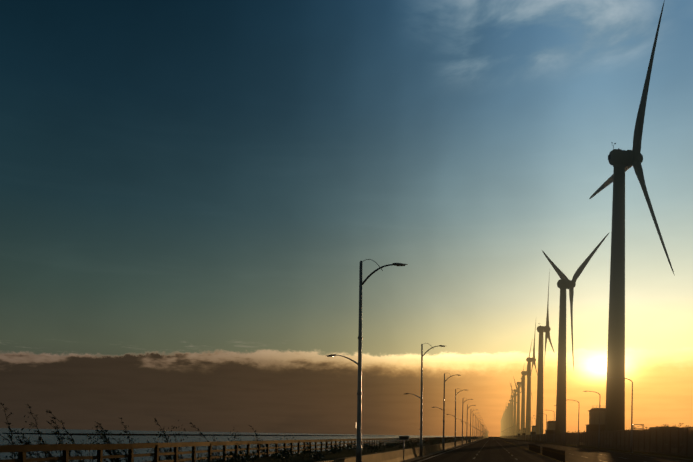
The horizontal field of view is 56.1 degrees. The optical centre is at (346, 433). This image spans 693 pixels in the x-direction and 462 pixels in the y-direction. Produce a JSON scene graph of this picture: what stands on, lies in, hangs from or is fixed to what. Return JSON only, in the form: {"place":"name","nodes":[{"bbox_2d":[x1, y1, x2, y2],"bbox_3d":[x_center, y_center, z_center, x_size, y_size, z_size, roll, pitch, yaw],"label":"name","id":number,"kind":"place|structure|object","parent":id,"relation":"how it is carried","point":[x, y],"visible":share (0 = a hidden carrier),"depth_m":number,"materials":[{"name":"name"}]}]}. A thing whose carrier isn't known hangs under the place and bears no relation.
{"place":"outdoors","nodes":[
{"label":"outdoors","id":0,"kind":"place"},
{"bbox_2d":[0,428,465,461],"bbox_3d":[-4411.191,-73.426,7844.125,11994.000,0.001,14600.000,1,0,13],"label":"sea","id":1,"kind":"structure","parent":0,"point":[53,439],"depth_m":283.68,"materials":[{"name":"blue liquid"}]},
{"bbox_2d":[2,433,351,435],"bbox_3d":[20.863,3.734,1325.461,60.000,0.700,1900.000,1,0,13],"label":"breakwater","id":2,"kind":"object","parent":1,"relation":"in","point":[172,434],"visible":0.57,"depth_m":512.82,"materials":[{"name":"concrete"}]},
{"bbox_2d":[0,0,692,436],"label":"sky","id":3,"kind":"structure","parent":0,"point":[194,194],"materials":[{"name":"blue"}]},
{"bbox_2d":[411,437,689,461],"bbox_3d":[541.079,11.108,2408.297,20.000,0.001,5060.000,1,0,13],"label":"road","id":4,"kind":"structure","parent":0,"point":[480,452],"depth_m":61.91,"materials":[{"name":"grey asphalt"}]},
{"bbox_2d":[399,436,408,461],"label":"marker sign","id":5,"kind":"object","parent":4,"relation":"on","point":[404,438],"visible":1,"depth_m":32.68,"materials":[{"name":"black metal"}]},
{"bbox_2d":[528,444,565,461],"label":"concrete barrier","id":6,"kind":"object","parent":4,"relation":"on","point":[558,454],"visible":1,"depth_m":54.90,"materials":[{"name":"grey concrete"}]},
{"bbox_2d":[418,438,685,461],"bbox_3d":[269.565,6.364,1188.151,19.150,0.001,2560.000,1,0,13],"label":"road markings","id":7,"kind":"object","parent":4,"relation":"on","point":[532,451],"visible":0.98,"depth_m":59.81,"materials":[{"name":"white paint"}]},
{"bbox_2d":[430,437,676,461],"bbox_3d":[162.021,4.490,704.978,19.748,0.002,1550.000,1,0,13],"label":"road wear","id":8,"kind":"object","parent":4,"relation":"on","point":[487,453],"visible":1,"depth_m":61.52,"materials":[{"name":"asphalt"}]},
{"bbox_2d":[499,437,692,459],"bbox_3d":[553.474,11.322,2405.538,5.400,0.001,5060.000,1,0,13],"label":"verge","id":9,"kind":"structure","parent":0,"point":[628,451],"depth_m":80.28,"materials":[{"name":"green plant"}]},
{"bbox_2d":[538,413,546,442],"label":"street lamp","id":10,"kind":"object","parent":9,"relation":"on","point":[546,427],"visible":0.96,"depth_m":197.32,"materials":[{"name":"grey metal"}]},
{"bbox_2d":[555,405,564,444],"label":"street lamp","id":11,"kind":"object","parent":9,"relation":"on","point":[564,426],"visible":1,"depth_m":149.09,"materials":[{"name":"grey metal"}]},
{"bbox_2d":[574,400,578,446],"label":"street lamp","id":12,"kind":"object","parent":9,"relation":"on","point":[578,428],"visible":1,"depth_m":125.51,"materials":[{"name":"grey metal"}]},
{"bbox_2d":[584,391,599,448],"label":"street lamp","id":13,"kind":"object","parent":9,"relation":"on","point":[599,423],"visible":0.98,"depth_m":101.20,"materials":[{"name":"grey metal"}]},
{"bbox_2d":[500,427,692,457],"bbox_3d":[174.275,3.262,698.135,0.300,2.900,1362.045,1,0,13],"label":"boundary fence","id":14,"kind":"object","parent":9,"relation":"on","point":[668,448],"visible":0.77,"depth_m":84.96,"materials":[{"name":"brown metal"}]},
{"bbox_2d":[507,438,692,461],"bbox_3d":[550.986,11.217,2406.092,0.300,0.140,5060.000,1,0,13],"label":"kerb","id":15,"kind":"structure","parent":9,"relation":"on","point":[690,460],"depth_m":69.83,"materials":[{"name":"concrete"}]},
{"bbox_2d":[610,377,632,452],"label":"street lamp","id":16,"kind":"object","parent":9,"relation":"on","point":[631,412],"visible":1,"depth_m":77.49,"materials":[{"name":"grey metal"}]},
{"bbox_2d":[567,443,689,454],"bbox_3d":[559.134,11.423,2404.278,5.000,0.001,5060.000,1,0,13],"label":"service road","id":17,"kind":"structure","parent":0,"point":[640,448],"depth_m":106.55,"materials":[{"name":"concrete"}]},
{"label":"ground","id":18,"kind":"structure","parent":0,"visible":0},
{"bbox_2d":[189,437,454,461],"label":"seawall shrubs","id":19,"kind":"object","parent":18,"relation":"on","point":[311,454],"visible":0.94,"depth_m":46.38,"materials":[{"name":"green plant"}]},
{"bbox_2d":[214,436,481,461],"bbox_3d":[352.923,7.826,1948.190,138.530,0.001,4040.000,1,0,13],"label":"sidewalk","id":20,"kind":"structure","parent":18,"relation":"on","point":[344,453],"depth_m":51.97,"materials":[{"name":"grey concrete"}]},
{"bbox_2d":[317,437,484,461],"bbox_3d":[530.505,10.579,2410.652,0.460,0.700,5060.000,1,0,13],"label":"barrier wall","id":21,"kind":"structure","parent":18,"relation":"on","point":[395,455],"depth_m":40.35,"materials":[{"name":"concrete"}]},
{"bbox_2d":[400,438,484,461],"bbox_3d":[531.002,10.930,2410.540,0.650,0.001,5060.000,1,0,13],"label":"road kerb band","id":22,"kind":"object","parent":18,"relation":"on","point":[415,458],"visible":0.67,"depth_m":56.72,"materials":[{"name":"concrete"}]},
{"bbox_2d":[326,259,407,461],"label":"double street lamp","id":23,"kind":"object","parent":22,"relation":"on","point":[358,445],"visible":1,"depth_m":26.76,"materials":[{"name":"grey metal"}]},
{"bbox_2d":[405,343,445,456],"bbox_3d":[6.101,-2.668,50.722,3.381,8.884,0.420,0,-1,13],"label":"double street lamp","id":24,"kind":"object","parent":22,"relation":"on","point":[421,423],"visible":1,"depth_m":50.72,"materials":[{"name":"grey metal"}]},
{"bbox_2d":[432,373,460,449],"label":"double street lamp","id":25,"kind":"object","parent":22,"relation":"on","point":[443,444],"visible":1,"depth_m":74.40,"materials":[{"name":"grey metal"}]},
{"bbox_2d":[446,388,462,446],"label":"double street lamp","id":26,"kind":"object","parent":22,"relation":"on","point":[455,417],"visible":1,"depth_m":98.40,"materials":[{"name":"grey metal"}]},
{"bbox_2d":[456,399,472,444],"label":"double street lamp","id":27,"kind":"object","parent":22,"relation":"on","point":[462,423],"visible":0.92,"depth_m":122.23,"materials":[{"name":"grey metal"}]},
{"bbox_2d":[461,404,474,443],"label":"double street lamp","id":28,"kind":"object","parent":22,"relation":"on","point":[465,422],"visible":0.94,"depth_m":146.43,"materials":[{"name":"grey metal"}]},
{"bbox_2d":[466,409,473,442],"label":"double street lamp","id":29,"kind":"object","parent":22,"relation":"on","point":[470,429],"visible":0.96,"depth_m":170.64,"materials":[{"name":"grey metal"}]},
{"bbox_2d":[506,406,507,435],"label":"wind turbine","id":30,"kind":"object","parent":18,"relation":"on","point":[507,420],"visible":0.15,"depth_m":1323.15,"materials":[{"name":"grey metal"}]},
{"bbox_2d":[507,399,513,435],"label":"wind turbine","id":31,"kind":"object","parent":18,"relation":"on","point":[508,417],"visible":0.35,"depth_m":1195.51,"materials":[{"name":"grey metal"}]},
{"bbox_2d":[509,382,516,435],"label":"wind turbine","id":32,"kind":"object","parent":18,"relation":"on","point":[510,414],"visible":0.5,"depth_m":1079.71,"materials":[{"name":"grey metal"}]},
{"bbox_2d":[510,384,520,437],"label":"wind turbine","id":33,"kind":"object","parent":18,"relation":"on","point":[512,406],"visible":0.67,"depth_m":968.39,"materials":[{"name":"grey metal"}]},
{"bbox_2d":[513,376,520,436],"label":"wind turbine","id":34,"kind":"object","parent":18,"relation":"on","point":[514,416],"visible":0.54,"depth_m":845.31,"materials":[{"name":"grey metal"}]},
{"bbox_2d":[516,363,524,434],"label":"wind turbine","id":35,"kind":"object","parent":18,"relation":"on","point":[518,409],"visible":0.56,"depth_m":729.53,"materials":[{"name":"grey metal"}]},
{"bbox_2d":[520,342,532,434],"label":"wind turbine","id":36,"kind":"object","parent":18,"relation":"on","point":[524,373],"visible":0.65,"depth_m":610.39,"materials":[{"name":"grey metal"}]},
{"bbox_2d":[526,324,537,434],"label":"wind turbine","id":37,"kind":"object","parent":18,"relation":"on","point":[529,360],"visible":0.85,"depth_m":506.02,"materials":[{"name":"grey metal"}]},
{"bbox_2d":[530,426,535,439],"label":"switchgear building","id":38,"kind":"structure","parent":18,"relation":"on","point":[533,430],"depth_m":404.97,"materials":[{"name":"grey concrete"}]},
{"bbox_2d":[536,272,553,438],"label":"wind turbine","id":39,"kind":"object","parent":18,"relation":"on","point":[546,329],"visible":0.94,"depth_m":361.57,"materials":[{"name":"grey metal"}]},
{"bbox_2d":[545,420,555,440],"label":"switchgear building","id":40,"kind":"structure","parent":18,"relation":"on","point":[551,425],"depth_m":296.05,"materials":[{"name":"grey concrete"}]},
{"bbox_2d":[542,232,609,441],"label":"wind turbine","id":41,"kind":"object","parent":18,"relation":"on","point":[564,282],"visible":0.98,"depth_m":254.70,"materials":[{"name":"grey metal"}]},
{"bbox_2d":[586,407,605,444],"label":"switchgear building","id":42,"kind":"structure","parent":18,"relation":"on","point":[592,425],"depth_m":162.45,"materials":[{"name":"grey concrete"}]},
{"bbox_2d":[543,423,690,441],"bbox_3d":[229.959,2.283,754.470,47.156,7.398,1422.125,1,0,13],"label":"bushes","id":43,"kind":"object","parent":18,"relation":"on","point":[635,438],"depth_m":196.29,"materials":[{"name":"green plant"}]},
{"bbox_2d":[589,0,674,446],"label":"wind turbine","id":44,"kind":"object","parent":18,"relation":"on","point":[621,162],"visible":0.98,"depth_m":139.14,"materials":[{"name":"grey metal"}]},
{"bbox_2d":[632,424,643,441],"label":"sign","id":45,"kind":"object","parent":18,"relation":"on","point":[642,425],"visible":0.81,"depth_m":147.77,"materials":[{"name":"white metal"}]},
{"bbox_3d":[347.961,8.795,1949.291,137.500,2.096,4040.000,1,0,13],"label":"seawall slope","id":46,"kind":"structure","parent":0,"visible":0},
{"bbox_2d":[0,402,402,461],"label":"bushes","id":47,"kind":"object","parent":46,"relation":"on","point":[103,437],"visible":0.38,"depth_m":26.45,"materials":[{"name":"green"}]},
{"bbox_2d":[0,436,464,461],"bbox_3d":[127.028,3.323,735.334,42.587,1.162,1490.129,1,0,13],"label":"railing","id":48,"kind":"object","parent":46,"relation":"on","point":[22,450],"visible":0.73,"depth_m":30.27,"materials":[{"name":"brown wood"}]}
]}

